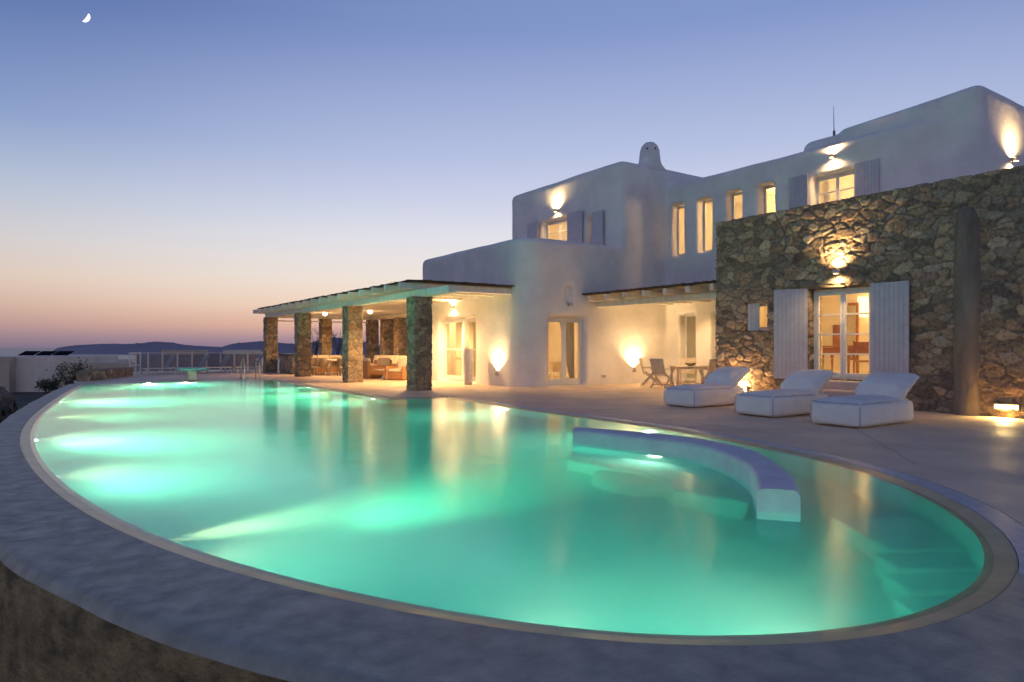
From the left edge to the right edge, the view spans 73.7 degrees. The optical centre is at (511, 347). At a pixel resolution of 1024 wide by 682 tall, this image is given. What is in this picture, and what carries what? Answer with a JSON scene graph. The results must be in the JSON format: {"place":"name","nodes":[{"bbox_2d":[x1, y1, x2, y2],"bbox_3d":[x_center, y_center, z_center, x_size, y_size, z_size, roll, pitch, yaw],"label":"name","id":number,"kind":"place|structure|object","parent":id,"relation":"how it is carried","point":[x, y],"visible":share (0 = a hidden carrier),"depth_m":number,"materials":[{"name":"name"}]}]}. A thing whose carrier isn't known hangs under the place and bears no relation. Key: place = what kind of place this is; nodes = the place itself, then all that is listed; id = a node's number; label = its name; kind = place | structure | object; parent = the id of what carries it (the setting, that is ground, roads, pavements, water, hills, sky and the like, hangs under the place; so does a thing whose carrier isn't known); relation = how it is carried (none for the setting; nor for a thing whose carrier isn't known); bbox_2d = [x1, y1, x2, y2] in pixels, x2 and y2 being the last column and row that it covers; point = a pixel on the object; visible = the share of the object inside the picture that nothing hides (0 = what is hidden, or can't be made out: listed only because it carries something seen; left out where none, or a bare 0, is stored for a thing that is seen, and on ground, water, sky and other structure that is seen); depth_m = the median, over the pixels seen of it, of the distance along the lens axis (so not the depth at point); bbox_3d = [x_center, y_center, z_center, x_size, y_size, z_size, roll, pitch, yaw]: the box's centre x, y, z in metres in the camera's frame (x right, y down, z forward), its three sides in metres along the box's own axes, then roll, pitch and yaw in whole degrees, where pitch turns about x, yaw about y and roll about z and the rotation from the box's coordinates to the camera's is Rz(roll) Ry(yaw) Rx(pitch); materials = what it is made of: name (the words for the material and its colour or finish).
{"place":"outdoors","nodes":[
{"label":"outdoors","id":0,"kind":"place"},
{"bbox_2d":[83,14,89,21],"bbox_3d":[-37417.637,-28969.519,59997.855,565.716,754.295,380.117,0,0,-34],"label":"moon","id":1,"kind":"object","parent":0,"point":[87,18],"visible":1,"depth_m":59997.88,"materials":[{"name":"beige"}]},
{"bbox_2d":[52,342,218,354],"bbox_3d":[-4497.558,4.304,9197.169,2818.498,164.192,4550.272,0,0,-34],"label":"hills","id":2,"kind":"structure","parent":0,"point":[150,348],"depth_m":8151.11,"materials":[{"name":"blue"}]},
{"bbox_2d":[0,348,279,371],"bbox_3d":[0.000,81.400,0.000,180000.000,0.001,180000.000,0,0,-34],"label":"sea","id":3,"kind":"structure","parent":0,"point":[10,351],"depth_m":10896.93,"materials":[{"name":"liquid"}]},
{"bbox_2d":[207,337,393,357],"bbox_3d":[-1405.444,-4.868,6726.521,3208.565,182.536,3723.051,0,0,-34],"label":"hills","id":4,"kind":"structure","parent":0,"point":[284,348],"depth_m":5853.16,"materials":[{"name":"blue"}]},
{"bbox_2d":[292,326,335,354],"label":"shrub","id":5,"kind":"object","parent":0,"point":[316,349],"visible":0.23,"depth_m":59.99,"materials":[{"name":"green plant"}]},
{"bbox_2d":[332,329,342,354],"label":"shrub","id":6,"kind":"object","parent":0,"point":[338,347],"visible":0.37,"depth_m":61.77,"materials":[{"name":"green plant"}]},
{"bbox_2d":[0,0,1023,347],"label":"sky","id":7,"kind":"structure","parent":0,"point":[176,171],"materials":[{"name":"blue"}]},
{"bbox_2d":[11,392,1023,572],"bbox_3d":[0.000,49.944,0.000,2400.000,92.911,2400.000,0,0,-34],"label":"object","id":8,"kind":"structure","parent":0,"point":[22,399],"depth_m":52.47,"materials":[{"name":"grey"}]},
{"bbox_2d":[0,386,17,422],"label":"rubble wall","id":9,"kind":"structure","parent":8,"relation":"on","point":[8,405],"depth_m":24.49,"materials":[{"name":"stone"}]},
{"bbox_2d":[34,376,63,393],"bbox_3d":[-22.384,2.029,33.006,1.237,1.258,1.392,0,0,-34],"label":"shrub","id":10,"kind":"object","parent":8,"relation":"on","point":[46,385],"visible":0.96,"depth_m":32.89,"materials":[{"name":"green plant"}]},
{"bbox_2d":[0,351,117,392],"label":"distant house","id":11,"kind":"structure","parent":8,"relation":"on","point":[21,373],"depth_m":62.09,"materials":[{"name":"white paint"}]},
{"bbox_2d":[46,357,88,386],"bbox_3d":[-23.153,1.612,35.982,2.396,2.230,2.518,0,0,-34],"label":"shrub","id":12,"kind":"object","parent":8,"relation":"on","point":[67,382],"visible":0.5,"depth_m":35.80,"materials":[{"name":"green plant"}]},
{"bbox_2d":[65,364,101,383],"bbox_3d":[-23.198,1.779,37.061,1.913,1.825,1.897,0,0,-34],"label":"shrub","id":13,"kind":"object","parent":8,"relation":"on","point":[78,370],"visible":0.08,"depth_m":37.02,"materials":[{"name":"green plant"}]},
{"bbox_2d":[76,354,116,354],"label":"distant house","id":14,"kind":"structure","parent":8,"relation":"on","point":[96,354],"depth_m":89.40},
{"bbox_2d":[61,362,157,386],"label":"wall","id":15,"kind":"structure","parent":8,"relation":"on","point":[104,365],"depth_m":58.00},
{"bbox_2d":[118,359,131,361],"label":"distant house","id":16,"kind":"structure","parent":8,"relation":"on","point":[123,360],"depth_m":103.65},
{"bbox_2d":[161,350,207,371],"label":"distant house","id":17,"kind":"structure","parent":8,"relation":"on","point":[180,354],"depth_m":110.00,"materials":[{"name":"white paint"}]},
{"bbox_2d":[223,350,260,370],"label":"distant house","id":18,"kind":"structure","parent":8,"relation":"on","point":[241,353],"depth_m":115.00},
{"bbox_2d":[74,370,1023,524],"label":"terrace","id":19,"kind":"structure","parent":0,"point":[980,458],"depth_m":11.93,"materials":[{"name":"grey stone"}]},
{"bbox_2d":[76,367,132,383],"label":"stone wall","id":20,"kind":"structure","parent":19,"relation":"on","point":[100,374],"depth_m":29.63,"materials":[{"name":"grey stone"}]},
{"bbox_2d":[129,352,140,374],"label":"garden gate","id":21,"kind":"structure","parent":19,"relation":"on","point":[134,358],"depth_m":34.32,"materials":[{"name":"grey metal"}]},
{"bbox_2d":[138,355,179,374],"bbox_3d":[-18.448,0.906,35.792,0.720,0.988,1.900,0,0,44],"label":"sling lounger","id":22,"kind":"object","parent":19,"relation":"on","point":[169,362],"visible":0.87,"depth_m":35.97,"materials":[{"name":"beige fabric"}]},
{"bbox_2d":[175,368,208,379],"bbox_3d":[-13.684,1.140,29.178,1.170,0.520,1.000,0,0,-34],"label":"table","id":23,"kind":"object","parent":19,"relation":"on","point":[191,373],"visible":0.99,"depth_m":28.94,"materials":[{"name":"white"}]},
{"bbox_2d":[174,355,209,373],"bbox_3d":[-17.070,0.906,36.718,0.720,0.988,1.900,0,0,44],"label":"sling lounger","id":24,"kind":"object","parent":19,"relation":"on","point":[203,360],"visible":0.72,"depth_m":36.93,"materials":[{"name":"beige fabric"}]},
{"bbox_2d":[135,352,262,372],"bbox_3d":[-17.634,0.840,38.794,6.800,1.120,0.090,0,0,-34],"label":"terrace railing","id":25,"kind":"object","parent":19,"relation":"on","point":[190,360],"visible":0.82,"depth_m":38.57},
{"bbox_2d":[198,355,234,373],"bbox_3d":[-16.186,0.906,37.312,0.720,0.988,1.900,0,0,44],"label":"sling lounger","id":26,"kind":"object","parent":19,"relation":"on","point":[223,361],"visible":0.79,"depth_m":37.53,"materials":[{"name":"beige fabric"}]},
{"bbox_2d":[232,355,262,372],"bbox_3d":[-14.734,0.906,38.288,0.720,0.988,1.900,0,0,44],"label":"sling lounger","id":27,"kind":"object","parent":19,"relation":"on","point":[259,357],"visible":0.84,"depth_m":38.42,"materials":[{"name":"beige fabric"}]},
{"bbox_2d":[278,354,313,373],"bbox_3d":[-11.658,0.897,36.804,1.240,1.114,2.460,0,0,-34],"label":"bar counter","id":28,"kind":"object","parent":19,"relation":"on","point":[286,363],"visible":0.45,"depth_m":36.16,"materials":[{"name":"stone"}]},
{"bbox_2d":[311,357,321,374],"bbox_3d":[-10.012,0.961,34.946,0.560,0.882,0.619,0,0,-34],"label":"wicker dining chair","id":29,"kind":"object","parent":19,"relation":"on","point":[313,363],"visible":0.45,"depth_m":35.07,"materials":[{"name":"brown wicker"}]},
{"bbox_2d":[315,358,327,375],"bbox_3d":[-9.543,0.961,34.249,0.560,0.882,0.619,0,0,-34],"label":"wicker dining chair","id":30,"kind":"object","parent":19,"relation":"on","point":[321,362],"visible":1,"depth_m":34.08,"materials":[{"name":"brown wicker"}]},
{"bbox_2d":[327,359,336,374],"bbox_3d":[-9.560,1.020,35.744,1.000,0.760,3.200,0,0,-34],"label":"dining table","id":31,"kind":"object","parent":19,"relation":"on","point":[330,360],"visible":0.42,"depth_m":34.30,"materials":[{"name":"brown wood"}]},
{"bbox_2d":[331,357,341,372],"bbox_3d":[-9.588,0.961,37.255,0.560,0.882,0.619,0,0,-34],"label":"wicker dining chair","id":32,"kind":"object","parent":19,"relation":"on","point":[334,363],"visible":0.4,"depth_m":36.98,"materials":[{"name":"brown wicker"}]},
{"bbox_2d":[313,355,364,371],"bbox_3d":[-10.371,0.920,39.210,4.320,0.959,0.940,0,0,-34],"label":"built in sofa","id":33,"kind":"object","parent":19,"relation":"on","point":[325,356],"visible":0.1,"depth_m":39.09,"materials":[{"name":"fabric"}]},
{"bbox_2d":[337,358,342,375],"bbox_3d":[-8.433,0.961,34.067,0.619,0.882,0.560,0,0,-34],"label":"wicker dining chair","id":34,"kind":"object","parent":19,"relation":"on","point":[339,363],"visible":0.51,"depth_m":33.85,"materials":[{"name":"brown wicker"}]},
{"bbox_2d":[362,358,385,377],"bbox_3d":[-6.415,0.933,31.172,0.960,0.894,1.000,0,0,-44],"label":"wicker armchair","id":35,"kind":"object","parent":19,"relation":"on","point":[368,370],"visible":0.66,"depth_m":30.71,"materials":[{"name":"brown wicker"}]},
{"bbox_2d":[374,369,384,378],"bbox_3d":[-5.506,1.180,30.249,1.000,0.440,0.700,0,0,-34],"label":"coffee table","id":36,"kind":"object","parent":19,"relation":"on","point":[383,370],"visible":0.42,"depth_m":30.02,"materials":[{"name":"brown wood"}]},
{"bbox_2d":[253,279,513,390],"bbox_3d":[-5.482,-0.383,31.229,7.293,3.674,21.756,0,0,-34],"label":"pergola","id":37,"kind":"object","parent":19,"relation":"on","point":[402,311],"visible":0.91,"depth_m":27.37,"materials":[{"name":"stone"}]},
{"bbox_2d":[373,357,396,365],"bbox_3d":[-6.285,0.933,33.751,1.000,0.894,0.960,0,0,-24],"label":"cushion","id":38,"kind":"object","parent":19,"relation":"on","point":[386,361],"visible":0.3,"depth_m":33.92,"materials":[{"name":"beige fabric"}]},
{"bbox_2d":[371,355,406,364],"bbox_3d":[-6.751,0.920,37.535,0.940,0.959,5.760,0,0,-34],"label":"built in sofa","id":39,"kind":"object","parent":19,"relation":"on","point":[394,358],"visible":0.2,"depth_m":37.74,"materials":[{"name":"fabric"}]},
{"bbox_2d":[385,359,406,379],"bbox_3d":[-4.809,0.933,29.452,1.000,0.894,0.960,0,0,26],"label":"wicker armchair","id":40,"kind":"object","parent":19,"relation":"on","point":[398,371],"visible":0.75,"depth_m":29.11,"materials":[{"name":"brown wicker"}]},
{"bbox_2d":[463,348,473,384],"bbox_3d":[-1.644,0.720,25.667,0.400,1.360,0.400,0,0,-34],"label":"floor vase","id":41,"kind":"object","parent":19,"relation":"on","point":[468,355],"visible":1,"depth_m":25.51,"materials":[{"name":"ceramic"}]},
{"bbox_2d":[0,379,1023,681],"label":"swimming pool","id":42,"kind":"structure","parent":19,"relation":"in","point":[88,593],"depth_m":3.59,"materials":[{"name":"paint"}]},
{"bbox_2d":[241,358,259,380],"bbox_3d":[-11.450,1.440,29.878,0.664,1.921,0.772,0,0,-34],"label":"pool ladder","id":43,"kind":"object","parent":42,"relation":"attached to","point":[255,369],"visible":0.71,"depth_m":29.87,"materials":[{"name":"metal"}]},
{"bbox_2d":[30,380,994,639],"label":"water","id":44,"kind":"structure","parent":42,"relation":"in","point":[498,514],"depth_m":5.83,"materials":[{"name":"teal liquid"}]},
{"bbox_2d":[639,358,660,385],"bbox_3d":[5.096,0.902,25.092,0.800,1.034,0.635,0,0,19],"label":"slatted armchair","id":45,"kind":"object","parent":19,"relation":"on","point":[649,375],"visible":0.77,"depth_m":24.95,"materials":[{"name":"brown wood"}]},
{"bbox_2d":[650,359,675,387],"bbox_3d":[5.235,0.902,23.689,0.800,1.034,0.635,0,0,-43],"label":"slatted armchair","id":46,"kind":"object","parent":19,"relation":"on","point":[657,369],"visible":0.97,"depth_m":23.52,"materials":[{"name":"brown wood"}]},
{"bbox_2d":[680,357,696,384],"bbox_3d":[6.614,0.902,25.625,0.635,1.034,0.800,0,0,11],"label":"slatted armchair","id":47,"kind":"object","parent":19,"relation":"on","point":[690,359],"visible":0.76,"depth_m":25.84,"materials":[{"name":"brown wood"}]},
{"bbox_2d":[669,365,711,385],"bbox_3d":[6.357,1.030,24.333,1.295,0.740,1.200,0,0,1],"label":"teak table","id":48,"kind":"object","parent":19,"relation":"on","point":[677,367],"visible":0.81,"depth_m":23.78,"materials":[{"name":"brown wood"}]},
{"bbox_2d":[697,359,716,383],"bbox_3d":[6.709,0.902,23.072,0.635,1.034,0.800,0,0,-15],"label":"slatted armchair","id":49,"kind":"object","parent":19,"relation":"on","point":[711,363],"visible":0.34,"depth_m":22.76,"materials":[{"name":"brown wood"}]},
{"bbox_2d":[664,366,750,407],"bbox_3d":[4.784,0.943,16.634,2.291,0.920,1.045,0,0,-36],"label":"bean lounger","id":50,"kind":"object","parent":19,"relation":"on","point":[720,386],"visible":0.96,"depth_m":16.18,"materials":[{"name":"white fabric"}]},
{"bbox_2d":[423,85,1023,418],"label":"villa","id":51,"kind":"object","parent":19,"relation":"on","point":[908,223],"visible":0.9,"depth_m":19.43,"materials":[{"name":"white paint"}]},
{"bbox_2d":[445,317,465,380],"bbox_3d":[-2.373,0.070,28.292,0.082,2.560,1.720,0,0,-34],"label":"door","id":52,"kind":"structure","parent":51,"relation":"in","point":[452,320],"depth_m":28.11,"materials":[{"name":"white paint"}]},
{"bbox_2d":[456,322,475,376],"bbox_3d":[-1.901,0.060,28.380,0.064,2.520,1.800,0,0,-34],"label":"curtain","id":53,"kind":"object","parent":51,"relation":"hanging from","point":[472,334],"visible":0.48,"depth_m":28.69,"materials":[{"name":"beige fabric"}]},
{"bbox_2d":[466,320,475,380],"bbox_3d":[-1.400,0.100,27.542,0.950,2.500,0.062,0,0,1],"label":"door","id":54,"kind":"structure","parent":51,"relation":"in","point":[467,321],"depth_m":27.52,"materials":[{"name":"white paint"}]},
{"bbox_2d":[547,218,566,239],"bbox_3d":[2.131,-4.692,29.864,0.072,1.784,2.036,0,0,-34],"label":"window","id":55,"kind":"structure","parent":51,"relation":"in","point":[561,221],"depth_m":29.88,"materials":[{"name":"white paint"}]},
{"bbox_2d":[547,317,581,384],"bbox_3d":[1.873,0.120,24.955,1.784,2.460,0.082,0,0,-34],"label":"door","id":56,"kind":"structure","parent":51,"relation":"in","point":[563,320],"depth_m":24.96,"materials":[{"name":"white paint"}]},
{"bbox_2d":[559,322,573,378],"bbox_3d":[2.028,0.060,25.482,0.777,2.520,0.064,0,0,-34],"label":"curtain","id":57,"kind":"object","parent":51,"relation":"hanging from","point":[570,346],"visible":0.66,"depth_m":25.57,"materials":[{"name":"beige fabric"}]},
{"bbox_2d":[581,280,716,306],"bbox_3d":[6.232,-1.760,23.768,4.757,0.519,6.580,0,0,-34],"label":"pergola","id":58,"kind":"object","parent":51,"relation":"attached to","point":[690,293],"visible":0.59,"depth_m":22.79,"materials":[{"name":"white paint"}]},
{"bbox_2d":[677,205,683,255],"bbox_3d":[6.926,-4.681,27.424,0.072,2.050,0.732,0,0,-34],"label":"window","id":59,"kind":"structure","parent":51,"relation":"in","point":[680,207],"depth_m":27.63,"materials":[{"name":"white paint"}]},
{"bbox_2d":[685,313,695,380],"bbox_3d":[7.119,0.000,26.922,0.072,2.700,0.810,0,0,-34],"label":"window","id":60,"kind":"structure","parent":51,"relation":"in","point":[690,314],"depth_m":27.14,"materials":[{"name":"white paint"}]},
{"bbox_2d":[703,199,711,251],"bbox_3d":[7.689,-4.675,26.289,0.072,2.050,0.780,0,0,-34],"label":"window","id":61,"kind":"structure","parent":51,"relation":"in","point":[707,201],"depth_m":26.52,"materials":[{"name":"white paint"}]},
{"bbox_2d":[732,192,741,219],"bbox_3d":[8.444,-4.707,25.165,0.072,2.050,0.766,0,0,-34],"label":"window","id":62,"kind":"structure","parent":51,"relation":"in","point":[739,193],"depth_m":25.40,"materials":[{"name":"white paint"}]},
{"bbox_2d":[752,303,767,330],"bbox_3d":[6.836,-0.830,18.629,0.072,0.780,0.660,0,0,-34],"label":"window","id":63,"kind":"structure","parent":51,"relation":"in","point":[761,304],"depth_m":18.58,"materials":[{"name":"white paint"}]},
{"bbox_2d":[764,185,774,213],"bbox_3d":[9.196,-4.695,24.046,0.072,2.050,0.747,0,0,-34],"label":"window","id":64,"kind":"structure","parent":51,"relation":"in","point":[771,186],"depth_m":24.26,"materials":[{"name":"white paint"}]},
{"bbox_2d":[816,170,853,204],"bbox_3d":[10.476,-4.395,21.926,0.072,2.390,1.529,0,0,-34],"label":"window","id":65,"kind":"structure","parent":51,"relation":"in","point":[851,172],"depth_m":21.94,"materials":[{"name":"white paint"}]},
{"bbox_2d":[833,325,839,345],"bbox_3d":[10.201,-0.375,21.342,0.040,0.650,0.350,0,0,-34],"label":"picture","id":66,"kind":"object","parent":51,"relation":"attached to","point":[836,338],"visible":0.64,"depth_m":21.37,"materials":[{"name":"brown wood"}]},
{"bbox_2d":[832,269,840,273],"bbox_3d":[7.825,-1.833,16.471,0.218,0.124,0.156,0,0,-34],"label":"wall lamp","id":67,"kind":"object","parent":51,"relation":"attached to","point":[836,271],"visible":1,"depth_m":16.41,"materials":[{"name":"metal"}]},
{"bbox_2d":[814,286,869,378],"bbox_3d":[8.107,-0.330,16.676,0.082,2.220,1.560,0,0,-34],"label":"door","id":68,"kind":"structure","parent":51,"relation":"in","point":[843,292],"depth_m":16.68,"materials":[{"name":"white paint"}]},
{"bbox_2d":[822,346,868,372],"bbox_3d":[9.307,0.365,18.602,0.600,0.830,1.700,0,0,-34],"label":"console table","id":69,"kind":"object","parent":51,"relation":"on","point":[833,350],"visible":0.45,"depth_m":18.71,"materials":[{"name":"brown wood"}]},
{"bbox_2d":[847,302,858,372],"bbox_3d":[10.050,-0.270,20.186,0.060,2.100,0.400,0,0,-34],"label":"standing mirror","id":70,"kind":"object","parent":51,"relation":"on","point":[852,323],"visible":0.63,"depth_m":20.14,"materials":[{"name":"brown wood"}]},
{"bbox_2d":[853,341,868,372],"bbox_3d":[8.978,0.305,17.478,0.440,0.950,0.440,0,0,26],"label":"wooden chair","id":71,"kind":"object","parent":51,"relation":"on","point":[860,345],"visible":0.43,"depth_m":17.63,"materials":[{"name":"wood"}]},
{"bbox_2d":[858,296,867,316],"bbox_3d":[10.548,-1.220,20.521,0.280,0.600,0.280,0,0,-34],"label":"glowing wall shade","id":72,"kind":"object","parent":51,"relation":"attached to","point":[863,304],"visible":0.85,"depth_m":20.40,"materials":[{"name":"white"}]},
{"bbox_2d":[992,403,1021,411],"bbox_3d":[9.855,1.190,13.600,0.090,0.150,0.480,0,0,-34],"label":"recessed wall light","id":73,"kind":"object","parent":51,"relation":"attached to","point":[1018,408],"visible":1,"depth_m":13.58,"materials":[{"name":"white glass"}]},
{"bbox_2d":[1010,156,1019,161],"bbox_3d":[14.053,-5.256,19.070,0.156,0.124,0.218,0,0,-34],"label":"wall lamp","id":74,"kind":"object","parent":51,"relation":"attached to","point":[1015,159],"visible":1,"depth_m":19.02,"materials":[{"name":"metal"}]},
{"bbox_2d":[735,369,834,416],"bbox_3d":[5.796,0.942,14.415,2.293,0.923,1.044,0,0,-33],"label":"bean lounger","id":75,"kind":"object","parent":19,"relation":"on","point":[798,392],"visible":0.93,"depth_m":13.96,"materials":[{"name":"white fabric"}]},
{"bbox_2d":[685,421,913,462],"bbox_3d":[6.446,1.397,12.103,7.024,0.002,6.907,0,0,-34],"label":"terrace joint","id":76,"kind":"object","parent":19,"relation":"on","point":[799,437],"visible":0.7,"depth_m":10.70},
{"bbox_2d":[810,372,918,427],"bbox_3d":[6.577,0.944,12.659,2.294,0.919,1.050,0,0,-35],"label":"bean lounger","id":77,"kind":"object","parent":19,"relation":"on","point":[878,398],"visible":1,"depth_m":12.25,"materials":[{"name":"white fabric"}]},
{"bbox_2d":[548,362,560,378],"bbox_3d":[1.819,0.967,27.581,0.660,0.785,0.615,0,0,-14],"label":"chair","id":78,"kind":"object","parent":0,"point":[555,366],"visible":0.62,"depth_m":27.32,"materials":[{"name":"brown wood"}]}
]}

